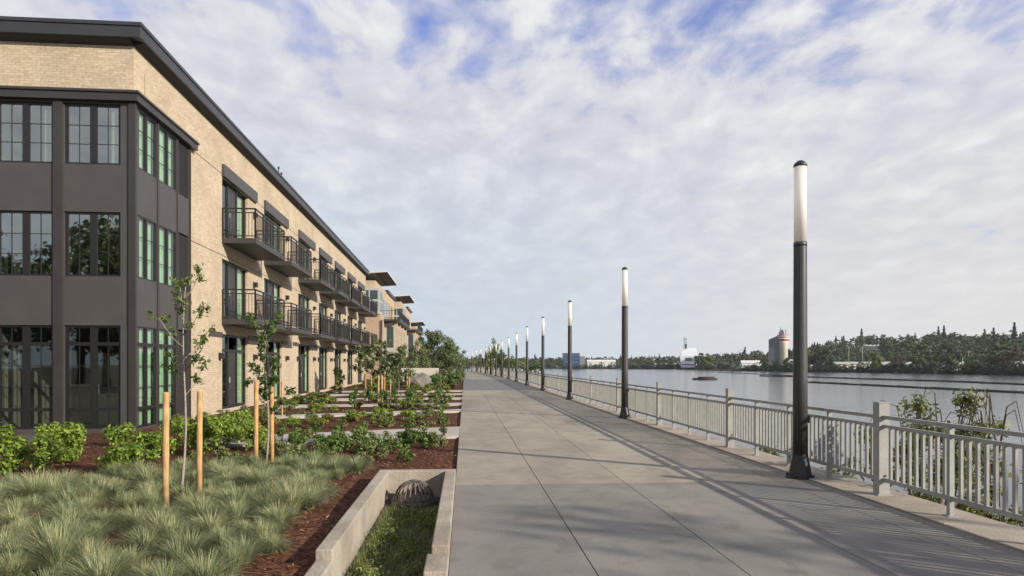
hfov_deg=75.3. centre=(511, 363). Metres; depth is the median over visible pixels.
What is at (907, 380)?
log boom
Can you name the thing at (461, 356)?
leafy tree
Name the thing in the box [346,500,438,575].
planter weeds
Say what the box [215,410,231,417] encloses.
bed plant
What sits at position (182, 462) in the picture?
fescue tuft
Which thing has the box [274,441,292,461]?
bed plant
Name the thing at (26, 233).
window
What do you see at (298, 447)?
bed plant
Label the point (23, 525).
fescue tuft
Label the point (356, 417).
bed plant
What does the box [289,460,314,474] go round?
fescue tuft
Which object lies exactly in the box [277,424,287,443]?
upright shrub
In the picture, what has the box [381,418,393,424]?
bed plant
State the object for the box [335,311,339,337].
patio door
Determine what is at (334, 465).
fescue tuft
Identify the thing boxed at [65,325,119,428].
window
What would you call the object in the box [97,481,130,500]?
fescue tuft
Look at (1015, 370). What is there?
shoreline scrub
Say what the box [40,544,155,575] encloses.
fescue tuft
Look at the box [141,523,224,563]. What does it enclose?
fescue tuft
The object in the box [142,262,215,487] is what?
young tree
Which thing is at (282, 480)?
fescue tuft
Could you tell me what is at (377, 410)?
bed plant
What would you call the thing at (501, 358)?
light column
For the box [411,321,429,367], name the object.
townhouse
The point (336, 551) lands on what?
concrete planter
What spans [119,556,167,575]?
fescue tuft
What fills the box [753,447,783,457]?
bank shrub
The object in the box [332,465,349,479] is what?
fescue tuft
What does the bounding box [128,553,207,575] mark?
fescue tuft
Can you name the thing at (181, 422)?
bright shrub
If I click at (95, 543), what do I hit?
fescue tuft
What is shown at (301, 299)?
patio door
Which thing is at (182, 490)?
fescue tuft
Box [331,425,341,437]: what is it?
bed plant
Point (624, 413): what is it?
light column
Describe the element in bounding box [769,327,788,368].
cement silo
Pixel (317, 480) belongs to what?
fescue tuft
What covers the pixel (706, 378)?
log raft
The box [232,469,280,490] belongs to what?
fescue tuft
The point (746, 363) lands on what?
pale shed
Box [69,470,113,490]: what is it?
fescue tuft
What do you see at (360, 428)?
bed plant
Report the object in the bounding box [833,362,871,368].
building
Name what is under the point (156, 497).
fescue tuft
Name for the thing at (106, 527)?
fescue tuft
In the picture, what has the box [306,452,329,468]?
fescue tuft
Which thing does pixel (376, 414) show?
bed plant
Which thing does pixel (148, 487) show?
fescue tuft
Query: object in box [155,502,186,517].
fescue tuft
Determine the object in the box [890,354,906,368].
tree
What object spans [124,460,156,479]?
fescue tuft
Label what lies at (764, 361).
tree
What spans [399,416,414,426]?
bed plant
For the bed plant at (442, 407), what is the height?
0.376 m
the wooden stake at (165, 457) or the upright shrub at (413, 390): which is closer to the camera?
the wooden stake at (165, 457)
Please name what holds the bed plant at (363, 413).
on the mulch bed
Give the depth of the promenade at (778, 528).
6.58 m
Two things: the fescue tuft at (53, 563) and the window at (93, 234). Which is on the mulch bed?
the fescue tuft at (53, 563)
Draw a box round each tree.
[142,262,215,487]
[241,311,295,463]
[348,344,383,393]
[367,335,398,387]
[385,360,401,379]
[387,347,416,393]
[394,344,410,367]
[405,340,430,367]
[416,328,436,367]
[420,330,460,372]
[431,337,467,373]
[451,345,465,370]
[466,356,477,367]
[472,353,486,367]
[478,358,492,372]
[484,337,504,369]
[491,347,511,368]
[499,354,520,370]
[513,357,530,371]
[528,362,540,374]
[694,353,705,365]
[702,353,713,366]
[759,357,770,366]
[772,359,779,367]
[782,357,792,366]
[808,347,828,366]
[820,349,836,367]
[869,352,883,371]
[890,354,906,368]
[894,352,910,364]
[906,344,933,367]
[931,341,964,365]
[959,356,978,372]
[983,344,1015,365]
[997,342,1023,367]
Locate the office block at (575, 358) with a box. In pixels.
[562,353,579,366]
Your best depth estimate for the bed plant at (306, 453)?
11.82 m
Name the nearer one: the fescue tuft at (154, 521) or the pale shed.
the fescue tuft at (154, 521)
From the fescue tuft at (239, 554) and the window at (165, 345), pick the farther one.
the window at (165, 345)
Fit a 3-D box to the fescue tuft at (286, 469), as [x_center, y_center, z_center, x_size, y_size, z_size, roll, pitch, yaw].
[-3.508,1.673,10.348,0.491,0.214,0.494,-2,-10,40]
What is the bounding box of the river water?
[466,369,1023,527]
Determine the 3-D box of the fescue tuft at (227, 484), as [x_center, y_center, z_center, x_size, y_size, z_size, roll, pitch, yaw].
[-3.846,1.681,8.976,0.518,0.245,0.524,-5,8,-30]
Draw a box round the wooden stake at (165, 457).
[162,392,168,510]
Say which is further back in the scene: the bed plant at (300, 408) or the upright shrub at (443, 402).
the upright shrub at (443, 402)
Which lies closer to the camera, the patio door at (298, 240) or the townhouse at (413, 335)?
the patio door at (298, 240)
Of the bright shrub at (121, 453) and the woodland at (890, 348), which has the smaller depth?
the bright shrub at (121, 453)
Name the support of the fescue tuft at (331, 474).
on the mulch bed
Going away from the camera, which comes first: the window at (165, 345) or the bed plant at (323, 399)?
the window at (165, 345)
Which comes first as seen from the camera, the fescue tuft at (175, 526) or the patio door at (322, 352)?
the fescue tuft at (175, 526)
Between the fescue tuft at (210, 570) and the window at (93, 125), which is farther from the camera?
the window at (93, 125)
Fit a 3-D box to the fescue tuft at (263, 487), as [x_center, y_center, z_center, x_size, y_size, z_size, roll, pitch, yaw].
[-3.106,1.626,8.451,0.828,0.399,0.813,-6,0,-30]
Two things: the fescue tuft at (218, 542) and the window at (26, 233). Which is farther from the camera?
the window at (26, 233)
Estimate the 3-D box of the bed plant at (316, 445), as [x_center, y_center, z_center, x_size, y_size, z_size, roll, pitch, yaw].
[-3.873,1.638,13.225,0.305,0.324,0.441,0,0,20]
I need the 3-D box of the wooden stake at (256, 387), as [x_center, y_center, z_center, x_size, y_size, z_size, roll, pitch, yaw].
[-4.276,1.115,11.095,0.076,1.670,0.078,0,0,-4]
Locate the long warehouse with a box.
[586,360,615,366]
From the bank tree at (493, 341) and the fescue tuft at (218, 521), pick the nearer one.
the fescue tuft at (218, 521)
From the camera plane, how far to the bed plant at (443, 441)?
14.00 m
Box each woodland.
[433,329,1023,367]
[473,332,1014,364]
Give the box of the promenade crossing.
[463,379,539,389]
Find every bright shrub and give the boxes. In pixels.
[0,422,35,473]
[25,431,72,472]
[31,421,61,452]
[47,420,86,463]
[92,422,150,475]
[130,427,161,463]
[157,423,183,455]
[173,418,190,448]
[183,416,223,454]
[205,413,240,448]
[231,409,253,442]
[237,419,269,450]
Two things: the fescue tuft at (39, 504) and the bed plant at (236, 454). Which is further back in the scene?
the bed plant at (236, 454)
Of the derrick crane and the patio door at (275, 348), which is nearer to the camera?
the patio door at (275, 348)
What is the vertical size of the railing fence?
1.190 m
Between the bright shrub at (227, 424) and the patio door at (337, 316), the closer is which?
the bright shrub at (227, 424)
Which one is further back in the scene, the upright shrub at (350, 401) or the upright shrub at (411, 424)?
the upright shrub at (350, 401)
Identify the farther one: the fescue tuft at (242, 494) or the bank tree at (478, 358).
the bank tree at (478, 358)
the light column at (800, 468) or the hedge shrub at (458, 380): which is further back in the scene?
the hedge shrub at (458, 380)
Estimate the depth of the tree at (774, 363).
376.49 m
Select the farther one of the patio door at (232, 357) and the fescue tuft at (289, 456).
the patio door at (232, 357)
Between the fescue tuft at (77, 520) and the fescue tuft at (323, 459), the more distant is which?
the fescue tuft at (323, 459)
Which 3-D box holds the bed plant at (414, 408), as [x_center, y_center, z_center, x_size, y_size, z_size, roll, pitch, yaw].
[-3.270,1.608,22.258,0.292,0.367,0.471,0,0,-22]
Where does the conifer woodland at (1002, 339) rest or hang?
on the bank hills
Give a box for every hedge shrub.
[369,374,380,383]
[382,372,393,384]
[392,374,403,383]
[431,376,440,387]
[435,369,448,383]
[446,370,461,384]
[454,372,462,382]
[455,369,465,379]
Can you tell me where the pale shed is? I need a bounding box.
[737,360,762,367]
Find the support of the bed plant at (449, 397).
on the mulch bed
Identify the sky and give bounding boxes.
[0,0,1023,363]
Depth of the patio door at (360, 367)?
59.32 m
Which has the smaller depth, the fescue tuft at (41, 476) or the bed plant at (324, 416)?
the fescue tuft at (41, 476)
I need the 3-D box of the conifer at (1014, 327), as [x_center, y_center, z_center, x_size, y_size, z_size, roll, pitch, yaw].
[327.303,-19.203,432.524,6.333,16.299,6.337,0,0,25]
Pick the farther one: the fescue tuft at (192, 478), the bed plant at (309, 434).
the bed plant at (309, 434)
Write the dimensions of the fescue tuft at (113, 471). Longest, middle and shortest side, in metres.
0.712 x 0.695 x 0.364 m
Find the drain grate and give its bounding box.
[391,479,436,508]
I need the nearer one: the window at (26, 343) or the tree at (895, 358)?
the window at (26, 343)
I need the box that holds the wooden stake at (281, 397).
[281,381,282,415]
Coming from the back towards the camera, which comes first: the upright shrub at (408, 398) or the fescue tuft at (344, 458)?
the upright shrub at (408, 398)
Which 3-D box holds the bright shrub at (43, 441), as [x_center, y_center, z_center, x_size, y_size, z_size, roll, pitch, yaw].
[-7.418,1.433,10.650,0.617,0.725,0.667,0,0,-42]
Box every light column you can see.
[494,343,496,375]
[501,341,502,376]
[507,337,509,378]
[514,333,517,381]
[525,326,528,384]
[540,317,545,390]
[565,300,572,399]
[618,267,630,418]
[786,160,814,479]
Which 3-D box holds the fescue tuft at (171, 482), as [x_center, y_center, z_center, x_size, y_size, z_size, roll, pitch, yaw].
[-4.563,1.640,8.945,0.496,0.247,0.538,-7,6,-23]
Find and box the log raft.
[692,377,716,379]
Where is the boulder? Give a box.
[404,373,432,387]
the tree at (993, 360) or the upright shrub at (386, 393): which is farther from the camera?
the tree at (993, 360)
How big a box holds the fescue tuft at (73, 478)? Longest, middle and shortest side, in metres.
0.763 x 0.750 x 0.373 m
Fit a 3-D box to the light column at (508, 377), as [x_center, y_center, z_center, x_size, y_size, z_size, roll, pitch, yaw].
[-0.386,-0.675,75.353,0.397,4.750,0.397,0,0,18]
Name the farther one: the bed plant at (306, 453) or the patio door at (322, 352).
the patio door at (322, 352)
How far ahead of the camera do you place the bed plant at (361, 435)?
14.34 m
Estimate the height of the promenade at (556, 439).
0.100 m
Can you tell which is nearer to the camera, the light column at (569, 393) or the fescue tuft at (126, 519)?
the fescue tuft at (126, 519)
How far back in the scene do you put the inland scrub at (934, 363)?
348.54 m
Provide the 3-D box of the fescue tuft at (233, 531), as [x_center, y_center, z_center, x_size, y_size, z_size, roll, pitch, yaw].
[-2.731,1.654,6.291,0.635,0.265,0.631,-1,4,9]
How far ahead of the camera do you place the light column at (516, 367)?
64.36 m
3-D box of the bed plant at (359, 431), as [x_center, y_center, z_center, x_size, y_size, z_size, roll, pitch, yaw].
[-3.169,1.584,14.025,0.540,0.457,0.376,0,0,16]
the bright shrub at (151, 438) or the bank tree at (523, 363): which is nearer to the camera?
the bright shrub at (151, 438)
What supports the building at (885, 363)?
on the bank hills
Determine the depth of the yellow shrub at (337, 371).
39.19 m
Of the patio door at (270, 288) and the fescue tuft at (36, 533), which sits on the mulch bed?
the fescue tuft at (36, 533)
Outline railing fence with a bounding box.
[470,366,1023,520]
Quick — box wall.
[401,368,438,380]
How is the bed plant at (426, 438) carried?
on the mulch bed
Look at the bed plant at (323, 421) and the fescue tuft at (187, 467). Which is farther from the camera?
the bed plant at (323, 421)
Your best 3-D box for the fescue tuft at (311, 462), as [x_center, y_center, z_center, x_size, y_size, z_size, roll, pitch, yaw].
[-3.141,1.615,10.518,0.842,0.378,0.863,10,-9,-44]
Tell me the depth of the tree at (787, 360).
369.16 m
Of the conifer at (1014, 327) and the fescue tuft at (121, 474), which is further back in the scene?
the conifer at (1014, 327)
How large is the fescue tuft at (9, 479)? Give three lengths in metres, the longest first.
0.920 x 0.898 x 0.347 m
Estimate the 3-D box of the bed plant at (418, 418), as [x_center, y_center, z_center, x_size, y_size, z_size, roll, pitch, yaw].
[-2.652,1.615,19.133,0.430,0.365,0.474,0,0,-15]
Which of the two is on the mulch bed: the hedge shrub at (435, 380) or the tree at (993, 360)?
the hedge shrub at (435, 380)
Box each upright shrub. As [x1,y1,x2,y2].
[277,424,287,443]
[311,419,322,438]
[348,392,356,409]
[351,389,358,408]
[361,420,369,435]
[364,388,371,403]
[376,388,384,407]
[382,391,388,400]
[391,386,398,402]
[404,391,411,408]
[407,387,413,402]
[407,415,415,429]
[410,386,416,398]
[432,390,439,407]
[438,393,446,404]
[439,412,449,435]
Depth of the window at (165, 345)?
19.25 m
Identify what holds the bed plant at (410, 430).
on the mulch bed
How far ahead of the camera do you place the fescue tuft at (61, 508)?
7.21 m
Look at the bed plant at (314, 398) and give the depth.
29.64 m
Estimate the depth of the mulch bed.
10.72 m
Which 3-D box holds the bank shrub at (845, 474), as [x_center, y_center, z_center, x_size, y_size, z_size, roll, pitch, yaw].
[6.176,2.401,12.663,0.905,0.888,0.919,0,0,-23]
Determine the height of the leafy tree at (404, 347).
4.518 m
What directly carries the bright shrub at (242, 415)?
on the mulch bed
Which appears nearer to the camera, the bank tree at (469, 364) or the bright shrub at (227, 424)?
the bright shrub at (227, 424)
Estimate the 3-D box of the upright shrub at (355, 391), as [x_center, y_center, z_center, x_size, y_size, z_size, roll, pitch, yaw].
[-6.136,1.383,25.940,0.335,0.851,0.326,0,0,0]
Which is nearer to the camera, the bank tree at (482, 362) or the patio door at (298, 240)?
the patio door at (298, 240)
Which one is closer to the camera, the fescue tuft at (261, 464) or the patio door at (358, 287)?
the fescue tuft at (261, 464)
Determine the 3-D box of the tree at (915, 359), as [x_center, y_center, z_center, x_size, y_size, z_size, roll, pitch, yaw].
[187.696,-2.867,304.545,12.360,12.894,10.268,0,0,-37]
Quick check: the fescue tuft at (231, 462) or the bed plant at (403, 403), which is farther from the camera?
the bed plant at (403, 403)
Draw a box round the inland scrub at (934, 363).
[465,356,1023,369]
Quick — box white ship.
[679,339,697,369]
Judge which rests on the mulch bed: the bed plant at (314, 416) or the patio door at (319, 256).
the bed plant at (314, 416)
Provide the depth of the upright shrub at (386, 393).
26.26 m
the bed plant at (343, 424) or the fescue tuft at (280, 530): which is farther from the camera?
the bed plant at (343, 424)
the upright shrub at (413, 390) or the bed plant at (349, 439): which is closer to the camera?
the bed plant at (349, 439)
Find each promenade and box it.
[449,481,1023,575]
[456,390,808,484]
[463,371,506,379]
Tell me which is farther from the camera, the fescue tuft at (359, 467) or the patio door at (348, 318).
the patio door at (348, 318)
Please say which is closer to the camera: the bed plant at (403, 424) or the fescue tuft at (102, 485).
the fescue tuft at (102, 485)
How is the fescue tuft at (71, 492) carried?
on the mulch bed
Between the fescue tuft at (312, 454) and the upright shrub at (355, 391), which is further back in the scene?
the upright shrub at (355, 391)
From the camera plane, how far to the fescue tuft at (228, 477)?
9.41 m
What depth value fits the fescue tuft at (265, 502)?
7.65 m
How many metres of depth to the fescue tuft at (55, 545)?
5.54 m
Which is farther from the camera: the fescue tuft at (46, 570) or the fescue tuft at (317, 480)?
the fescue tuft at (317, 480)
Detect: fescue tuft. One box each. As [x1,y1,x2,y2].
[0,471,35,494]
[0,481,22,497]
[0,485,19,503]
[0,492,49,518]
[0,502,45,529]
[0,519,48,537]
[0,522,31,560]
[0,529,30,551]
[0,536,47,563]
[0,545,46,575]
[1,470,66,501]
[2,512,80,552]
[2,513,49,530]
[4,468,74,498]
[4,514,120,567]
[13,521,91,553]
[15,561,81,575]
[20,469,84,502]
[22,493,54,511]
[25,550,84,575]
[30,495,96,525]
[32,482,101,506]
[38,536,136,568]
[39,512,107,536]
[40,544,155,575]
[41,504,92,526]
[48,467,88,487]
[53,489,111,513]
[56,516,119,545]
[60,543,141,575]
[68,495,113,508]
[68,507,111,525]
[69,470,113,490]
[69,475,128,500]
[72,535,120,552]
[73,506,132,529]
[78,484,115,502]
[86,520,118,535]
[91,461,133,480]
[94,461,130,474]
[96,489,145,515]
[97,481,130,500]
[98,500,178,534]
[100,542,163,571]
[104,476,126,486]
[104,526,185,558]
[110,468,140,484]
[110,477,136,490]
[115,457,154,470]
[115,488,140,499]
[118,487,181,516]
[119,505,200,539]
[119,523,164,548]
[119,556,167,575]
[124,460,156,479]
[124,461,174,486]
[126,478,160,493]
[127,479,161,497]
[127,506,185,530]
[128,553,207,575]
[133,465,179,479]
[134,479,176,494]
[140,513,203,547]
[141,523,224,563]
[145,471,191,485]
[147,532,213,570]
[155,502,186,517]
[156,469,191,481]
[160,478,183,490]
[161,546,266,575]
[169,456,194,467]
[169,459,204,478]
[169,480,208,502]
[170,491,211,509]
[174,492,233,521]
[175,491,222,516]
[181,508,252,538]
[184,468,210,484]
[185,469,204,478]
[185,516,208,529]
[188,478,224,489]
[194,494,260,520]
[195,537,264,575]
[197,484,225,498]
[198,528,245,553]
[200,485,248,509]
[202,453,230,465]
[202,457,225,477]
[202,462,244,479]
[202,478,222,490]
[203,523,252,549]
[205,454,252,469]
[207,469,250,487]
[208,497,258,527]
[213,479,268,517]
[216,478,241,492]
[220,532,283,564]
[224,518,262,535]
[225,463,263,483]
[228,462,246,475]
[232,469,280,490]
[236,465,279,483]
[236,485,274,500]
[237,515,290,543]
[239,451,267,467]
[241,498,311,526]
[244,456,274,474]
[247,488,287,513]
[247,490,270,509]
[248,507,273,521]
[248,530,300,555]
[249,478,293,507]
[252,464,296,480]
[255,471,289,490]
[259,476,325,514]
[261,477,293,488]
[263,521,292,537]
[265,476,297,491]
[265,485,296,508]
[267,455,292,467]
[274,452,297,466]
[276,462,287,472]
[278,464,297,474]
[281,466,305,481]
[284,470,329,497]
[288,454,306,469]
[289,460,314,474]
[294,456,325,471]
[295,488,338,509]
[301,484,334,503]
[302,474,326,484]
[303,448,328,461]
[304,467,334,485]
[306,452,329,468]
[307,477,344,497]
[313,456,354,475]
[320,469,344,480]
[321,456,346,470]
[325,450,356,465]
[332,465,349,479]
[342,454,376,473]
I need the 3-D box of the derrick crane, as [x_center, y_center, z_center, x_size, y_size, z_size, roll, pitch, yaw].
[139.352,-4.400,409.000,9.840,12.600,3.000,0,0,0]
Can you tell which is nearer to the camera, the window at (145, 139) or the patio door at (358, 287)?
the window at (145, 139)
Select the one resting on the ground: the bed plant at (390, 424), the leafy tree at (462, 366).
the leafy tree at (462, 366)
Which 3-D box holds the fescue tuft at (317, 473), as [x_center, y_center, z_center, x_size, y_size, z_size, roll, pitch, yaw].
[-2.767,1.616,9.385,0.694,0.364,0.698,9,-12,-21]
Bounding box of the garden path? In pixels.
[212,390,462,448]
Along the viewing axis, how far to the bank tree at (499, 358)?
107.26 m
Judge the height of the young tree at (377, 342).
3.086 m
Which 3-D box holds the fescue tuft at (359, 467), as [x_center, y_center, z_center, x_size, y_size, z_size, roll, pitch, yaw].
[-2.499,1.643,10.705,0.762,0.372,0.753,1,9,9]
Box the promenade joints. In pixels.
[486,398,729,574]
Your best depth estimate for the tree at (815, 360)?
352.48 m
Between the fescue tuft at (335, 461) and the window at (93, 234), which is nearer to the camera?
the fescue tuft at (335, 461)
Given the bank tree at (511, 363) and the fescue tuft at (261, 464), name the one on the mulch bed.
the fescue tuft at (261, 464)
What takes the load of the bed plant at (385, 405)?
on the mulch bed
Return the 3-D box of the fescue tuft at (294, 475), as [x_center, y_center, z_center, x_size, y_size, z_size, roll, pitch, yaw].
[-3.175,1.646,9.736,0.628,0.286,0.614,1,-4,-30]
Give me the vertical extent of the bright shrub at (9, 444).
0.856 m
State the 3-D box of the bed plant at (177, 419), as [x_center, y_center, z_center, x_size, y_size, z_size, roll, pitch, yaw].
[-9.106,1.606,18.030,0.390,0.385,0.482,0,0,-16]
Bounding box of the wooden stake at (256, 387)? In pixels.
[254,381,258,459]
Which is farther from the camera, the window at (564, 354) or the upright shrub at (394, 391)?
the window at (564, 354)
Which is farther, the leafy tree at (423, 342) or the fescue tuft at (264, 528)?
the leafy tree at (423, 342)
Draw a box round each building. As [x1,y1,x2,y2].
[0,16,376,435]
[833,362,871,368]
[881,362,914,365]
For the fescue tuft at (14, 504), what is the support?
on the mulch bed
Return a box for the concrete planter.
[304,469,455,575]
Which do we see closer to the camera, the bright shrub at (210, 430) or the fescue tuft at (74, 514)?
the fescue tuft at (74, 514)
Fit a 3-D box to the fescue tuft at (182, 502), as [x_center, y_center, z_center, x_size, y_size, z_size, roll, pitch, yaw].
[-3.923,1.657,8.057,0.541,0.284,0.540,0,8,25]
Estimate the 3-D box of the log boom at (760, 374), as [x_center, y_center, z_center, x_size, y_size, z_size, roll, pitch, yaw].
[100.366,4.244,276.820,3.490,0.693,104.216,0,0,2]
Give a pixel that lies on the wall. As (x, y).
(429, 371)
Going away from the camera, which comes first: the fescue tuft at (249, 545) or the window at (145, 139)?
the fescue tuft at (249, 545)
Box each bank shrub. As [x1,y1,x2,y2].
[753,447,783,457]
[820,467,861,479]
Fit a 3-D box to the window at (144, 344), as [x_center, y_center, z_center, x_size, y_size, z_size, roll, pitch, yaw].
[-9.975,0.340,17.976,0.180,2.680,1.180,0,0,-5]
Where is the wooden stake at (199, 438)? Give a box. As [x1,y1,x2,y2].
[196,391,202,494]
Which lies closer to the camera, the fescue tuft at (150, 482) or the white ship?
the fescue tuft at (150, 482)
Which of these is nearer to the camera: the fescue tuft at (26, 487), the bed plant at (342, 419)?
the fescue tuft at (26, 487)
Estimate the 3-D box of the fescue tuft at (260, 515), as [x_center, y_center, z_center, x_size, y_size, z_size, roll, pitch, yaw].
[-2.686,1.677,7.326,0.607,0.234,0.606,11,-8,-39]
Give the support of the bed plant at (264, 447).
on the mulch bed
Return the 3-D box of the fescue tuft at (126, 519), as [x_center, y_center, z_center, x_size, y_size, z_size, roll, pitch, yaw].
[-3.943,1.633,7.020,0.794,0.366,0.807,-4,5,21]
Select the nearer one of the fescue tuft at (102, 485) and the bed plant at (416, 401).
the fescue tuft at (102, 485)
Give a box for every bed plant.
[169,416,182,424]
[170,413,184,418]
[188,450,208,461]
[202,437,231,459]
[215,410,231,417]
[231,450,246,462]
[253,441,282,456]
[258,405,269,415]
[258,434,280,448]
[265,417,280,424]
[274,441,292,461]
[283,447,302,459]
[284,417,300,427]
[286,399,294,409]
[287,427,306,443]
[288,429,304,440]
[290,435,307,446]
[292,446,310,459]
[294,443,303,454]
[295,395,303,403]
[295,407,304,413]
[302,395,313,403]
[303,427,315,439]
[305,448,322,458]
[309,395,321,401]
[309,403,322,413]
[309,438,324,450]
[310,415,319,426]
[312,417,328,429]
[319,397,329,402]
[319,435,334,446]
[319,444,336,457]
[321,413,329,419]
[326,405,338,412]
[328,434,350,451]
[330,430,353,449]
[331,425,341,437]
[334,418,347,428]
[340,408,350,420]
[345,409,361,419]
[347,429,370,442]
[348,427,365,439]
[350,413,362,421]
[351,441,362,450]
[352,425,369,440]
[353,440,373,451]
[353,442,379,462]
[354,400,364,408]
[357,411,366,418]
[359,438,375,455]
[366,412,376,419]
[368,430,391,444]
[369,436,384,449]
[371,412,388,422]
[374,407,384,417]
[376,443,390,458]
[377,416,395,427]
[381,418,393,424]
[381,435,404,453]
[383,401,389,408]
[389,399,398,408]
[394,431,407,444]
[396,444,415,461]
[397,400,406,409]
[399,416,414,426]
[399,430,419,444]
[401,427,414,438]
[403,410,415,418]
[410,406,418,415]
[414,399,423,407]
[414,414,425,424]
[414,425,437,441]
[416,430,433,448]
[417,412,435,425]
[420,403,434,413]
[428,431,441,442]
[432,433,447,447]
[433,411,443,423]
[437,404,446,412]
[443,386,449,392]
[446,394,455,401]
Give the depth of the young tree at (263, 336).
11.60 m
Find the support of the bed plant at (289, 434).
on the mulch bed
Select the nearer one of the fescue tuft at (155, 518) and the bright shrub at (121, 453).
the fescue tuft at (155, 518)
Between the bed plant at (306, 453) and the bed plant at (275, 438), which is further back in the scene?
the bed plant at (275, 438)
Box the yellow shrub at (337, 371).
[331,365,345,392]
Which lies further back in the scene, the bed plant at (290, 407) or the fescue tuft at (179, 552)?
the bed plant at (290, 407)
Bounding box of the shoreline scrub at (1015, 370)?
[460,363,1023,375]
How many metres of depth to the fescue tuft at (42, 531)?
6.19 m
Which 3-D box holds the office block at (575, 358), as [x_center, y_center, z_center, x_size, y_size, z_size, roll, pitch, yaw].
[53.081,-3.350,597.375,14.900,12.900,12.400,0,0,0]
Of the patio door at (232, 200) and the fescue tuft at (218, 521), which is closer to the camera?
the fescue tuft at (218, 521)
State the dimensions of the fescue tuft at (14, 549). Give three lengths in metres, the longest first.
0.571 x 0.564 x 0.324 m
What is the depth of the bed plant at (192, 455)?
11.86 m
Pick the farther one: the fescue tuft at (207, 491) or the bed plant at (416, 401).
the bed plant at (416, 401)
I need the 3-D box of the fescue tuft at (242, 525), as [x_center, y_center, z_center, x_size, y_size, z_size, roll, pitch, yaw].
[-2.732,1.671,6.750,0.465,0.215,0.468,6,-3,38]
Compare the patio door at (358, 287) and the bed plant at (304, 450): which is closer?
the bed plant at (304, 450)
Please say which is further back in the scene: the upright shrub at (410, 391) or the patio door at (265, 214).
the patio door at (265, 214)
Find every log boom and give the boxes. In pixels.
[719,372,792,375]
[759,375,1023,384]
[808,381,1023,392]
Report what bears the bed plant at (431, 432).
on the mulch bed
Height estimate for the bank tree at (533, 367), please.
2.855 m
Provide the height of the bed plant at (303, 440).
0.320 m
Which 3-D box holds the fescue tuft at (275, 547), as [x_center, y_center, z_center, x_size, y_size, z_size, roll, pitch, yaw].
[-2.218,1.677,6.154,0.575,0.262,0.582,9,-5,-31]
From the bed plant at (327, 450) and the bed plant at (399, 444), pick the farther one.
the bed plant at (399, 444)
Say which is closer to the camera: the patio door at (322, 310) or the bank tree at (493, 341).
the patio door at (322, 310)
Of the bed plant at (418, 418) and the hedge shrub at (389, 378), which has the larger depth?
the hedge shrub at (389, 378)
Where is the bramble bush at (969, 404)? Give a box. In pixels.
[843,387,1023,526]
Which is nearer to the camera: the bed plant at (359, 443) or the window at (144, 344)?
the bed plant at (359, 443)
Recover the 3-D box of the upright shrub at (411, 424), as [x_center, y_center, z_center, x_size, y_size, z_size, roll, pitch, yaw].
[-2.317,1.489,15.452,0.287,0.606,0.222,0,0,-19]
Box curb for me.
[454,369,1023,552]
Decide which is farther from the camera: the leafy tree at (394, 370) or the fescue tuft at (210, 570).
the leafy tree at (394, 370)
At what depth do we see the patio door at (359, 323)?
60.11 m
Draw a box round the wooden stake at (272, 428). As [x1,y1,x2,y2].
[270,384,273,461]
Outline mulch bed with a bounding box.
[0,379,462,575]
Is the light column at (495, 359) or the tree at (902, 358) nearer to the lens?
the light column at (495, 359)
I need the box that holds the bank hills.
[432,344,1023,374]
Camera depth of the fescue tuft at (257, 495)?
8.03 m
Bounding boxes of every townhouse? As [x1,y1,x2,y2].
[366,271,409,379]
[393,295,422,367]
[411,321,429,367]
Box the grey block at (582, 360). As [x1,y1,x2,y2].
[580,356,584,366]
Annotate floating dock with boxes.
[711,367,767,370]
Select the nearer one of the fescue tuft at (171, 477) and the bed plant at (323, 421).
the fescue tuft at (171, 477)
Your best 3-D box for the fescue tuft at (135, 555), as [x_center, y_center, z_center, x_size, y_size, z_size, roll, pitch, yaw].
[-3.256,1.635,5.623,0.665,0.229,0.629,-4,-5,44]
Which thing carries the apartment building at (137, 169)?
on the ground
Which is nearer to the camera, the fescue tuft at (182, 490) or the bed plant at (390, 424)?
the fescue tuft at (182, 490)
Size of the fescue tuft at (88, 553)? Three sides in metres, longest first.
0.811 x 0.767 x 0.292 m
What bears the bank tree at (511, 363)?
on the river bank
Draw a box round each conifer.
[942,325,946,341]
[1010,322,1019,345]
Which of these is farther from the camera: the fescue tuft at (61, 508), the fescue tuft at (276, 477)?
the fescue tuft at (276, 477)
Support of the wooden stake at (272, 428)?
on the mulch bed
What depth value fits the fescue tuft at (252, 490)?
8.24 m
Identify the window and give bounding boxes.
[0,101,52,162]
[0,210,52,275]
[0,325,52,428]
[65,103,119,164]
[65,212,119,276]
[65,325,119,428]
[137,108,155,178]
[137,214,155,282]
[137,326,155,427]
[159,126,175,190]
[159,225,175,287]
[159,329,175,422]
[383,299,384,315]
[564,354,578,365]
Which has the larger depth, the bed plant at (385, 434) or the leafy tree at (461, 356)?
the leafy tree at (461, 356)
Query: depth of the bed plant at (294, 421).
18.19 m
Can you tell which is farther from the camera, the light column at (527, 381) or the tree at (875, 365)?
the tree at (875, 365)
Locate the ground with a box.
[11,373,474,442]
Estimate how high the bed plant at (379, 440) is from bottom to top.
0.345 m
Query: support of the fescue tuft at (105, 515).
on the mulch bed
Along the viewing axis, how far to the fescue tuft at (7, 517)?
7.18 m
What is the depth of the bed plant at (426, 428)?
14.75 m
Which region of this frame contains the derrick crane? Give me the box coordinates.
[729,347,745,366]
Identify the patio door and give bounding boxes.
[222,179,244,237]
[222,260,244,318]
[222,335,244,408]
[264,212,279,252]
[264,279,279,321]
[264,340,279,400]
[298,240,308,278]
[298,294,308,330]
[298,344,308,393]
[319,256,326,280]
[319,303,326,334]
[319,347,326,389]
[335,269,339,288]
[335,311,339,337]
[335,349,339,385]
[347,316,351,340]
[347,350,351,384]
[358,287,361,305]
[358,321,361,342]
[358,356,361,382]

